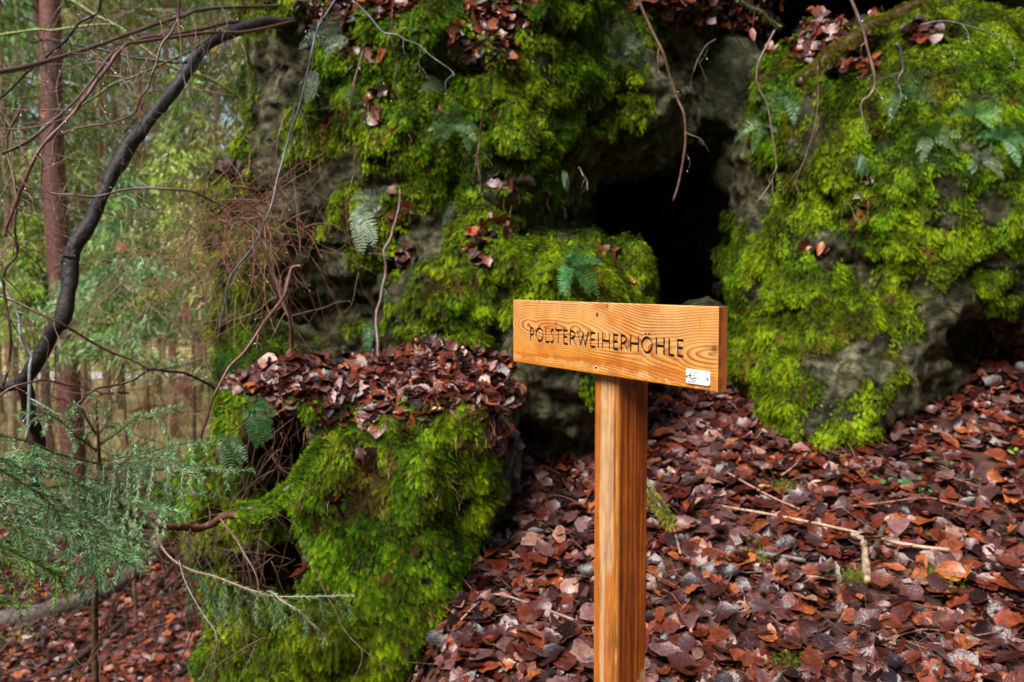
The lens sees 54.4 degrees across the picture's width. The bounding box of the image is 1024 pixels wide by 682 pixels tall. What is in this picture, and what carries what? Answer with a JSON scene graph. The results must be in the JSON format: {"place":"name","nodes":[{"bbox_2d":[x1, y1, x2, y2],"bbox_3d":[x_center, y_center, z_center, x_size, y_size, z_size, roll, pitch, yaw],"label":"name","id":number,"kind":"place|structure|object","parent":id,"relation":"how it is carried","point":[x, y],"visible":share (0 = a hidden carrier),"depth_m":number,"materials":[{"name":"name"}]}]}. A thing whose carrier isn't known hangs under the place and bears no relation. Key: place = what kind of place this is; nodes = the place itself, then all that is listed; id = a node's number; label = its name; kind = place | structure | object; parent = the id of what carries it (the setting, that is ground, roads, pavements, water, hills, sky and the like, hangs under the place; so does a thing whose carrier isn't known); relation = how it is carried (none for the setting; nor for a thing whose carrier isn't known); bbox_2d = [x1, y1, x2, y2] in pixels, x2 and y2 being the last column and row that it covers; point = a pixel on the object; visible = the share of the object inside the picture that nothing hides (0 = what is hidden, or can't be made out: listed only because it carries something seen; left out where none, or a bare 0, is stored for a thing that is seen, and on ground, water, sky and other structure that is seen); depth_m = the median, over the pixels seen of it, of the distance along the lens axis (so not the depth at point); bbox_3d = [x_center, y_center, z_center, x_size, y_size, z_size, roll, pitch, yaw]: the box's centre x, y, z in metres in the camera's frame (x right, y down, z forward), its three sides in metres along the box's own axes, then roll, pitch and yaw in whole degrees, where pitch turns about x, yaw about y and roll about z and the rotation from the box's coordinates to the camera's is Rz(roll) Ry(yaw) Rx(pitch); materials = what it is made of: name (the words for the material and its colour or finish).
{"place":"outdoors","nodes":[
{"label":"outdoors","id":0,"kind":"place"},
{"bbox_2d":[3,0,243,309],"label":"sky","id":1,"kind":"structure","parent":0,"point":[183,59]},
{"bbox_2d":[0,29,1023,681],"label":"ground","id":2,"kind":"structure","parent":0,"point":[680,235],"depth_m":6.40,"materials":[{"name":"soil"}]},
{"bbox_2d":[0,0,38,412],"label":"spruce tree","id":3,"kind":"object","parent":2,"relation":"on","point":[18,134],"visible":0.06,"depth_m":24.64,"materials":[{"name":"green plant"}]},
{"bbox_2d":[0,15,39,305],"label":"spruce tree","id":4,"kind":"object","parent":2,"relation":"on","point":[2,223],"visible":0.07,"depth_m":22.82,"materials":[{"name":"green plant"}]},
{"bbox_2d":[0,1,53,487],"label":"spruce tree","id":5,"kind":"object","parent":2,"relation":"on","point":[12,421],"visible":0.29,"depth_m":14.92,"materials":[{"name":"brown plant"}]},
{"bbox_2d":[0,31,112,521],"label":"spruce tree","id":6,"kind":"object","parent":2,"relation":"on","point":[32,221],"visible":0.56,"depth_m":12.30,"materials":[{"name":"green plant"}]},
{"bbox_2d":[30,0,84,478],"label":"spruce tree","id":7,"kind":"object","parent":2,"relation":"on","point":[46,389],"visible":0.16,"depth_m":16.02,"materials":[{"name":"brown plant"}]},
{"bbox_2d":[0,0,144,446],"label":"spruce tree","id":8,"kind":"object","parent":2,"relation":"on","point":[22,134],"visible":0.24,"depth_m":18.79,"materials":[{"name":"green plant"}]},
{"bbox_2d":[0,0,152,256],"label":"spruce tree","id":9,"kind":"object","parent":2,"relation":"on","point":[14,25],"visible":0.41,"depth_m":13.74,"materials":[{"name":"green plant"}]},
{"bbox_2d":[16,3,156,376],"bbox_3d":[-10.744,-6.585,25.121,3.549,17.201,2.935,-2,4,-32],"label":"spruce tree","id":10,"kind":"object","parent":2,"relation":"on","point":[123,124],"visible":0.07,"depth_m":25.19,"materials":[{"name":"green plant"}]},
{"bbox_2d":[8,0,165,403],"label":"spruce tree","id":11,"kind":"object","parent":2,"relation":"on","point":[82,212],"visible":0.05,"depth_m":26.75,"materials":[{"name":"green plant"}]},
{"bbox_2d":[17,4,160,406],"bbox_3d":[-11.250,-6.621,25.852,3.476,17.202,3.736,0,3,0],"label":"spruce tree","id":12,"kind":"object","parent":2,"relation":"on","point":[80,89],"visible":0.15,"depth_m":26.24,"materials":[{"name":"green plant"}]},
{"bbox_2d":[72,0,126,428],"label":"spruce tree","id":13,"kind":"object","parent":2,"relation":"on","point":[99,112],"visible":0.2,"depth_m":21.74,"materials":[{"name":"brown plant"}]},
{"bbox_2d":[0,487,200,628],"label":"fallen log","id":14,"kind":"object","parent":2,"relation":"on","point":[120,586],"visible":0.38,"depth_m":8.90,"materials":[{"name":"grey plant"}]},
{"bbox_2d":[0,483,207,681],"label":"leaf litter","id":15,"kind":"object","parent":2,"relation":"on","point":[145,582],"visible":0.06,"depth_m":8.30,"materials":[{"name":"plant"}]},
{"bbox_2d":[0,150,208,350],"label":"distant thicket","id":16,"kind":"object","parent":2,"relation":"on","point":[82,275],"depth_m":60.91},
{"bbox_2d":[0,342,214,523],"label":"undergrowth","id":17,"kind":"object","parent":2,"relation":"on","point":[146,438],"visible":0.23,"depth_m":16.40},
{"bbox_2d":[10,0,209,419],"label":"spruce tree","id":18,"kind":"object","parent":2,"relation":"on","point":[69,18],"visible":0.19,"depth_m":23.72,"materials":[{"name":"green plant"}]},
{"bbox_2d":[0,0,232,552],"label":"spruce tree","id":19,"kind":"object","parent":2,"relation":"on","point":[47,8],"visible":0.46,"depth_m":10.87,"materials":[{"name":"brown plant"}]},
{"bbox_2d":[70,1,166,386],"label":"spruce tree","id":20,"kind":"object","parent":2,"relation":"on","point":[126,113],"visible":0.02,"depth_m":32.81,"materials":[{"name":"green plant"}]},
{"bbox_2d":[0,1,241,288],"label":"distant forest","id":21,"kind":"object","parent":2,"relation":"on","point":[76,188],"visible":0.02,"depth_m":26.16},
{"bbox_2d":[0,0,242,626],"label":"spruce tree","id":22,"kind":"object","parent":2,"relation":"on","point":[102,244],"visible":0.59,"depth_m":8.20,"materials":[{"name":"green plant"}]},
{"bbox_2d":[34,0,211,409],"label":"spruce tree","id":23,"kind":"object","parent":2,"relation":"on","point":[113,119],"visible":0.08,"depth_m":25.65,"materials":[{"name":"green plant"}]},
{"bbox_2d":[0,392,255,681],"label":"young spruce","id":24,"kind":"object","parent":2,"relation":"on","point":[103,527],"visible":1,"depth_m":2.42,"materials":[{"name":"green plant"}]},
{"bbox_2d":[37,483,358,681],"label":"spruce branch","id":25,"kind":"object","parent":24,"relation":"attached to","point":[212,523],"visible":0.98,"depth_m":2.47,"materials":[{"name":"green plant"}]},
{"bbox_2d":[233,436,329,525],"bbox_3d":[-0.693,0.430,3.029,0.319,0.261,0.151,-2,4,-32],"label":"mossy branch","id":26,"kind":"object","parent":25,"relation":"on","point":[308,462],"visible":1,"depth_m":3.00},
{"bbox_2d":[57,532,203,677],"bbox_3d":[-2.687,1.633,6.720,0.827,2.216,6.647,-1,4,-21],"label":"fallen log","id":27,"kind":"object","parent":2,"relation":"on","point":[70,664],"visible":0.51,"depth_m":7.77,"materials":[{"name":"wood"}]},
{"bbox_2d":[74,0,212,393],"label":"spruce tree","id":28,"kind":"object","parent":2,"relation":"on","point":[153,138],"visible":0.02,"depth_m":29.64,"materials":[{"name":"green plant"}]},
{"bbox_2d":[63,0,244,437],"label":"spruce tree","id":29,"kind":"object","parent":2,"relation":"on","point":[165,6],"visible":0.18,"depth_m":19.98,"materials":[{"name":"green plant"}]},
{"bbox_2d":[72,9,237,583],"bbox_3d":[-2.950,-0.671,9.584,2.095,6.512,2.133,-3,4,-37],"label":"spruce tree","id":30,"kind":"object","parent":2,"relation":"on","point":[172,151],"visible":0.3,"depth_m":9.34,"materials":[{"name":"green plant"}]},
{"bbox_2d":[67,0,244,136],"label":"mossy branch","id":31,"kind":"object","parent":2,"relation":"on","point":[81,6],"visible":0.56,"depth_m":5.30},
{"bbox_2d":[0,0,140,52],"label":"mossy branch","id":32,"kind":"object","parent":31,"relation":"attached to","point":[46,30],"visible":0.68,"depth_m":5.11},
{"bbox_2d":[87,0,243,412],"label":"spruce tree","id":33,"kind":"object","parent":2,"relation":"on","point":[195,136],"visible":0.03,"depth_m":24.74,"materials":[{"name":"green plant"}]},
{"bbox_2d":[95,0,244,389],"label":"spruce tree","id":34,"kind":"object","parent":2,"relation":"on","point":[215,16],"visible":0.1,"depth_m":17.64,"materials":[{"name":"green plant"}]},
{"bbox_2d":[106,2,245,493],"bbox_3d":[-1.894,-0.546,7.438,2.258,6.390,2.223,0,3,0],"label":"spruce tree","id":35,"kind":"object","parent":2,"relation":"on","point":[232,52],"visible":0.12,"depth_m":7.31,"materials":[{"name":"green plant"}]},
{"bbox_2d":[0,0,388,480],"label":"dry shrub","id":36,"kind":"object","parent":2,"relation":"on","point":[63,189],"visible":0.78,"depth_m":3.82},
{"bbox_2d":[0,0,133,159],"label":"bare branch","id":37,"kind":"object","parent":36,"relation":"attached to","point":[92,16],"visible":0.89,"depth_m":3.23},
{"bbox_2d":[160,1,243,304],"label":"spruce tree","id":38,"kind":"object","parent":2,"relation":"on","point":[224,97],"visible":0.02,"depth_m":21.33,"materials":[{"name":"green plant"}]},
{"bbox_2d":[156,321,529,681],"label":"rock ledge","id":39,"kind":"object","parent":2,"relation":"on","point":[511,465],"visible":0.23,"depth_m":3.64,"materials":[{"name":"stone"}]},
{"bbox_2d":[0,210,239,479],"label":"dry shrub","id":40,"kind":"object","parent":39,"relation":"on","point":[106,336],"visible":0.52,"depth_m":4.51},
{"bbox_2d":[0,508,274,681],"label":"dry shrub","id":41,"kind":"object","parent":39,"relation":"on","point":[38,609],"visible":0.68,"depth_m":3.30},
{"bbox_2d":[74,347,223,408],"bbox_3d":[-1.138,0.130,3.300,0.248,0.244,0.609,3,5,41],"label":"bare branch","id":42,"kind":"object","parent":39,"relation":"on","point":[154,369],"visible":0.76,"depth_m":3.25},
{"bbox_2d":[0,370,122,428],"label":"bare branch","id":43,"kind":"object","parent":42,"relation":"attached to","point":[16,386],"visible":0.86,"depth_m":3.13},
{"bbox_2d":[0,294,165,400],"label":"bare branch","id":44,"kind":"object","parent":42,"relation":"attached to","point":[67,327],"visible":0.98,"depth_m":3.03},
{"bbox_2d":[176,346,192,397],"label":"hanging leaf","id":45,"kind":"object","parent":42,"relation":"hanging from","point":[184,385],"visible":0.91,"depth_m":3.42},
{"bbox_2d":[39,169,304,351],"bbox_3d":[-1.089,-0.222,3.322,0.857,0.668,0.370,-2,4,-28],"label":"bare branch","id":46,"kind":"object","parent":39,"relation":"on","point":[261,236],"visible":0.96,"depth_m":3.37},
{"bbox_2d":[218,0,335,329],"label":"bare branch","id":47,"kind":"object","parent":46,"relation":"attached to","point":[280,167],"visible":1,"depth_m":3.44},
{"bbox_2d":[11,483,397,681],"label":"dry shrub","id":48,"kind":"object","parent":39,"relation":"on","point":[228,558],"visible":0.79,"depth_m":3.06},
{"bbox_2d":[196,346,251,385],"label":"fern","id":49,"kind":"object","parent":39,"relation":"on","point":[236,366],"visible":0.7,"depth_m":3.47,"materials":[{"name":"green plant"}]},
{"bbox_2d":[102,80,376,359],"bbox_3d":[-1.091,-0.417,3.715,1.005,1.018,0.943,1,4,16],"label":"dry shrub","id":50,"kind":"object","parent":39,"relation":"on","point":[243,228],"visible":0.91,"depth_m":3.70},
{"bbox_2d":[199,264,301,439],"bbox_3d":[-0.785,0.026,3.129,0.138,0.537,0.389,2,4,36],"label":"bare branch","id":51,"kind":"object","parent":50,"relation":"attached to","point":[255,336],"visible":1,"depth_m":3.07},
{"bbox_2d":[174,390,333,566],"bbox_3d":[-0.818,0.479,3.335,0.572,0.636,0.505,0,3,0],"label":"root tangle","id":52,"kind":"object","parent":39,"relation":"attached to","point":[267,473],"visible":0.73,"depth_m":3.31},
{"bbox_2d":[216,432,247,483],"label":"fern","id":53,"kind":"object","parent":52,"relation":"on","point":[235,444],"visible":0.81,"depth_m":3.31,"materials":[{"name":"green plant"}]},
{"bbox_2d":[242,394,279,449],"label":"fern","id":54,"kind":"object","parent":39,"relation":"attached to","point":[251,411],"visible":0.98,"depth_m":3.34,"materials":[{"name":"green plant"}]},
{"bbox_2d":[215,200,344,354],"bbox_3d":[-0.842,-0.193,3.704,0.442,0.663,0.323,0,3,0],"label":"bare branch","id":55,"kind":"object","parent":39,"relation":"on","point":[273,266],"visible":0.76,"depth_m":3.68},
{"bbox_2d":[152,319,510,681],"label":"moss","id":56,"kind":"object","parent":39,"relation":"on","point":[349,654],"visible":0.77,"depth_m":3.34,"materials":[{"name":"plant"}]},
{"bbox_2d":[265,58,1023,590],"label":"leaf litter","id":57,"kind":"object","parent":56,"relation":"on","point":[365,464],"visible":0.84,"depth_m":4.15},
{"bbox_2d":[219,334,526,456],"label":"leaf litter","id":58,"kind":"object","parent":39,"relation":"on","point":[431,368],"visible":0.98,"depth_m":3.47,"materials":[{"name":"plant"}]},
{"bbox_2d":[362,189,414,358],"bbox_3d":[-0.506,-0.241,3.887,0.144,0.717,0.291,2,4,24],"label":"dead sapling","id":59,"kind":"object","parent":58,"relation":"on","point":[378,306],"visible":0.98,"depth_m":3.88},
{"bbox_2d":[276,99,882,531],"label":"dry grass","id":60,"kind":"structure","parent":39,"relation":"on","point":[408,327],"depth_m":3.57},
{"bbox_2d":[200,0,720,354],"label":"rock outcrop","id":61,"kind":"object","parent":2,"relation":"on","point":[628,157],"visible":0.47,"depth_m":4.31,"materials":[{"name":"stone"}]},
{"bbox_2d":[0,0,253,172],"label":"bare branch","id":62,"kind":"object","parent":61,"relation":"attached to","point":[93,78],"visible":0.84,"depth_m":3.32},
{"bbox_2d":[0,105,72,385],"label":"bare branch","id":63,"kind":"object","parent":62,"relation":"attached to","point":[4,280],"visible":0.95,"depth_m":2.95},
{"bbox_2d":[0,1,292,268],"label":"bare branch","id":64,"kind":"object","parent":61,"relation":"attached to","point":[90,89],"visible":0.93,"depth_m":2.97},
{"bbox_2d":[58,0,196,182],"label":"bare branch","id":65,"kind":"object","parent":64,"relation":"attached to","point":[151,75],"visible":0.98,"depth_m":3.27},
{"bbox_2d":[0,17,298,495],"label":"leaning stem","id":66,"kind":"object","parent":61,"relation":"attached to","point":[84,230],"visible":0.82,"depth_m":3.47,"materials":[{"name":"black plant"}]},
{"bbox_2d":[0,281,58,440],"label":"bare branch","id":67,"kind":"object","parent":66,"relation":"attached to","point":[29,398],"visible":0.84,"depth_m":3.30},
{"bbox_2d":[30,38,187,67],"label":"bare branch","id":68,"kind":"object","parent":66,"relation":"attached to","point":[124,56],"visible":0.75,"depth_m":3.77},
{"bbox_2d":[0,29,219,228],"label":"bare branch","id":69,"kind":"object","parent":66,"relation":"attached to","point":[134,76],"visible":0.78,"depth_m":3.45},
{"bbox_2d":[0,0,321,100],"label":"bare branch","id":70,"kind":"object","parent":61,"relation":"attached to","point":[23,67],"visible":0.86,"depth_m":3.43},
{"bbox_2d":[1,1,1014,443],"bbox_3d":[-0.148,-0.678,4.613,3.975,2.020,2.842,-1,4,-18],"label":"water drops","id":71,"kind":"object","parent":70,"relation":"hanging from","point":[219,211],"visible":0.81,"depth_m":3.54,"materials":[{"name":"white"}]},
{"bbox_2d":[2,143,344,451],"bbox_3d":[-1.375,-0.076,4.238,1.458,1.466,1.686,-1,3,-12],"label":"dry shrub","id":72,"kind":"object","parent":61,"relation":"hanging from","point":[170,300],"visible":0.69,"depth_m":4.17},
{"bbox_2d":[0,0,351,294],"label":"dry shrub","id":73,"kind":"object","parent":61,"relation":"on","point":[155,94],"visible":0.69,"depth_m":4.18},
{"bbox_2d":[214,157,248,190],"bbox_3d":[-1.170,-0.637,4.367,0.195,0.313,0.301,0,3,0],"label":"broken stump","id":74,"kind":"object","parent":61,"relation":"attached to","point":[238,164],"visible":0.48,"depth_m":4.24,"materials":[{"name":"wood"}]},
{"bbox_2d":[304,70,319,104],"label":"fern","id":75,"kind":"object","parent":61,"relation":"attached to","point":[310,78],"visible":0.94,"depth_m":4.16,"materials":[{"name":"green plant"}]},
{"bbox_2d":[299,11,342,48],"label":"fern","id":76,"kind":"object","parent":61,"relation":"attached to","point":[326,34],"visible":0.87,"depth_m":4.14,"materials":[{"name":"green plant"}]},
{"bbox_2d":[348,205,377,253],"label":"fern","id":77,"kind":"object","parent":61,"relation":"attached to","point":[362,226],"visible":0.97,"depth_m":4.16,"materials":[{"name":"green plant"}]},
{"bbox_2d":[351,185,389,227],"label":"fern","id":78,"kind":"object","parent":61,"relation":"attached to","point":[373,202],"visible":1,"depth_m":4.18,"materials":[{"name":"green plant"}]},
{"bbox_2d":[191,0,671,346],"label":"moss","id":79,"kind":"object","parent":61,"relation":"on","point":[421,182],"visible":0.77,"depth_m":4.17,"materials":[{"name":"plant"}]},
{"bbox_2d":[428,104,476,152],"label":"fern","id":80,"kind":"object","parent":61,"relation":"attached to","point":[451,123],"visible":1,"depth_m":4.10,"materials":[{"name":"green plant"}]},
{"bbox_2d":[287,0,954,79],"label":"leaf litter","id":81,"kind":"object","parent":61,"relation":"on","point":[482,12],"visible":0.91,"depth_m":4.36,"materials":[{"name":"plant"}]},
{"bbox_2d":[607,29,651,75],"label":"fern","id":82,"kind":"object","parent":61,"relation":"attached to","point":[622,51],"visible":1,"depth_m":4.43,"materials":[{"name":"green plant"}]},
{"bbox_2d":[637,0,708,200],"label":"hanging twig","id":83,"kind":"object","parent":61,"relation":"hanging from","point":[666,64],"visible":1,"depth_m":3.84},
{"bbox_2d":[495,226,655,464],"bbox_3d":[0.219,0.295,4.503,0.919,1.662,1.153,0,3,0],"label":"mossy boulder","id":84,"kind":"object","parent":2,"relation":"on","point":[558,414],"visible":0.19,"depth_m":4.06,"materials":[{"name":"stone"}]},
{"bbox_2d":[490,220,659,411],"bbox_3d":[0.343,-0.011,4.265,1.013,1.029,0.691,-2,4,-34],"label":"moss","id":85,"kind":"object","parent":84,"relation":"on","point":[549,274],"visible":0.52,"depth_m":4.06,"materials":[{"name":"plant"}]},
{"bbox_2d":[557,243,602,297],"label":"fern","id":86,"kind":"object","parent":84,"relation":"on","point":[571,261],"visible":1,"depth_m":3.90,"materials":[{"name":"green plant"}]},
{"bbox_2d":[513,300,727,681],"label":"signpost","id":87,"kind":"object","parent":2,"relation":"on","point":[625,353],"visible":1,"depth_m":1.95,"materials":[{"name":"brown wood"}]},
{"bbox_2d":[404,351,1023,681],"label":"leaf litter","id":88,"kind":"object","parent":2,"relation":"on","point":[877,616],"visible":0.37,"depth_m":3.41,"materials":[{"name":"plant"}]},
{"bbox_2d":[647,480,677,531],"bbox_3d":[0.498,0.569,3.486,0.087,0.181,0.190,-3,4,-39],"label":"mossy stick","id":89,"kind":"object","parent":88,"relation":"on","point":[662,511],"visible":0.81,"depth_m":3.44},
{"bbox_2d":[765,639,822,674],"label":"moss tuft","id":90,"kind":"object","parent":88,"relation":"on","point":[788,656],"visible":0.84,"depth_m":2.92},
{"bbox_2d":[722,505,948,551],"bbox_3d":[1.118,0.660,3.514,0.782,0.075,0.037,2,4,29],"label":"fallen stick","id":91,"kind":"object","parent":88,"relation":"on","point":[944,549],"visible":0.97,"depth_m":3.49,"materials":[{"name":"wood"}]},
{"bbox_2d":[850,531,871,584],"bbox_3d":[1.183,0.726,3.342,0.053,0.113,0.263,1,3,9],"label":"fallen stick","id":92,"kind":"object","parent":88,"relation":"on","point":[866,563],"visible":1,"depth_m":3.32,"materials":[{"name":"wood"}]},
{"bbox_2d":[715,0,1023,449],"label":"mossy rock","id":93,"kind":"object","parent":2,"relation":"on","point":[937,360],"visible":0.43,"depth_m":4.26,"materials":[{"name":"stone"}]},
{"bbox_2d":[734,111,779,153],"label":"fern","id":94,"kind":"object","parent":93,"relation":"on","point":[760,122],"visible":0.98,"depth_m":4.61,"materials":[{"name":"green plant"}]},
{"bbox_2d":[735,0,784,29],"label":"mossy branch","id":95,"kind":"object","parent":93,"relation":"attached to","point":[763,14],"visible":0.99,"depth_m":4.51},
{"bbox_2d":[755,30,783,202],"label":"hanging twig","id":96,"kind":"object","parent":93,"relation":"hanging from","point":[759,60],"visible":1,"depth_m":3.75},
{"bbox_2d":[754,74,800,125],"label":"fern","id":97,"kind":"object","parent":93,"relation":"on","point":[789,94],"visible":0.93,"depth_m":4.46,"materials":[{"name":"green plant"}]},
{"bbox_2d":[792,0,933,91],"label":"mossy branch","id":98,"kind":"object","parent":93,"relation":"on","point":[835,50],"visible":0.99,"depth_m":4.25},
{"bbox_2d":[709,0,1023,452],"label":"moss","id":99,"kind":"object","parent":93,"relation":"on","point":[951,256],"visible":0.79,"depth_m":4.28,"materials":[{"name":"plant"}]},
{"bbox_2d":[850,0,894,137],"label":"hanging twig","id":100,"kind":"object","parent":93,"relation":"hanging from","point":[857,16],"visible":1,"depth_m":3.64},
{"bbox_2d":[887,70,938,121],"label":"fern","id":101,"kind":"object","parent":93,"relation":"on","point":[907,93],"visible":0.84,"depth_m":4.22,"materials":[{"name":"green plant"}]},
{"bbox_2d":[911,118,960,162],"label":"fern","id":102,"kind":"object","parent":93,"relation":"on","point":[938,134],"visible":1,"depth_m":4.13,"materials":[{"name":"green plant"}]},
{"bbox_2d":[950,90,1002,130],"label":"fern","id":103,"kind":"object","parent":93,"relation":"on","point":[974,112],"visible":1,"depth_m":4.11,"materials":[{"name":"green plant"}]},
{"bbox_2d":[967,145,1006,177],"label":"fern","id":104,"kind":"object","parent":93,"relation":"on","point":[982,159],"visible":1,"depth_m":4.07,"materials":[{"name":"green plant"}]},
{"bbox_2d":[976,123,1023,165],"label":"fern","id":105,"kind":"object","parent":93,"relation":"on","point":[1004,135],"visible":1,"depth_m":4.08,"materials":[{"name":"green plant"}]},
{"bbox_2d":[976,0,1023,11],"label":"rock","id":106,"kind":"object","parent":2,"relation":"on","point":[1011,4],"depth_m":5.72,"materials":[{"name":"stone"}]},
{"bbox_2d":[677,0,914,309],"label":"cave wall","id":107,"kind":"structure","parent":0,"point":[728,64],"depth_m":4.94,"materials":[{"name":"stone"}]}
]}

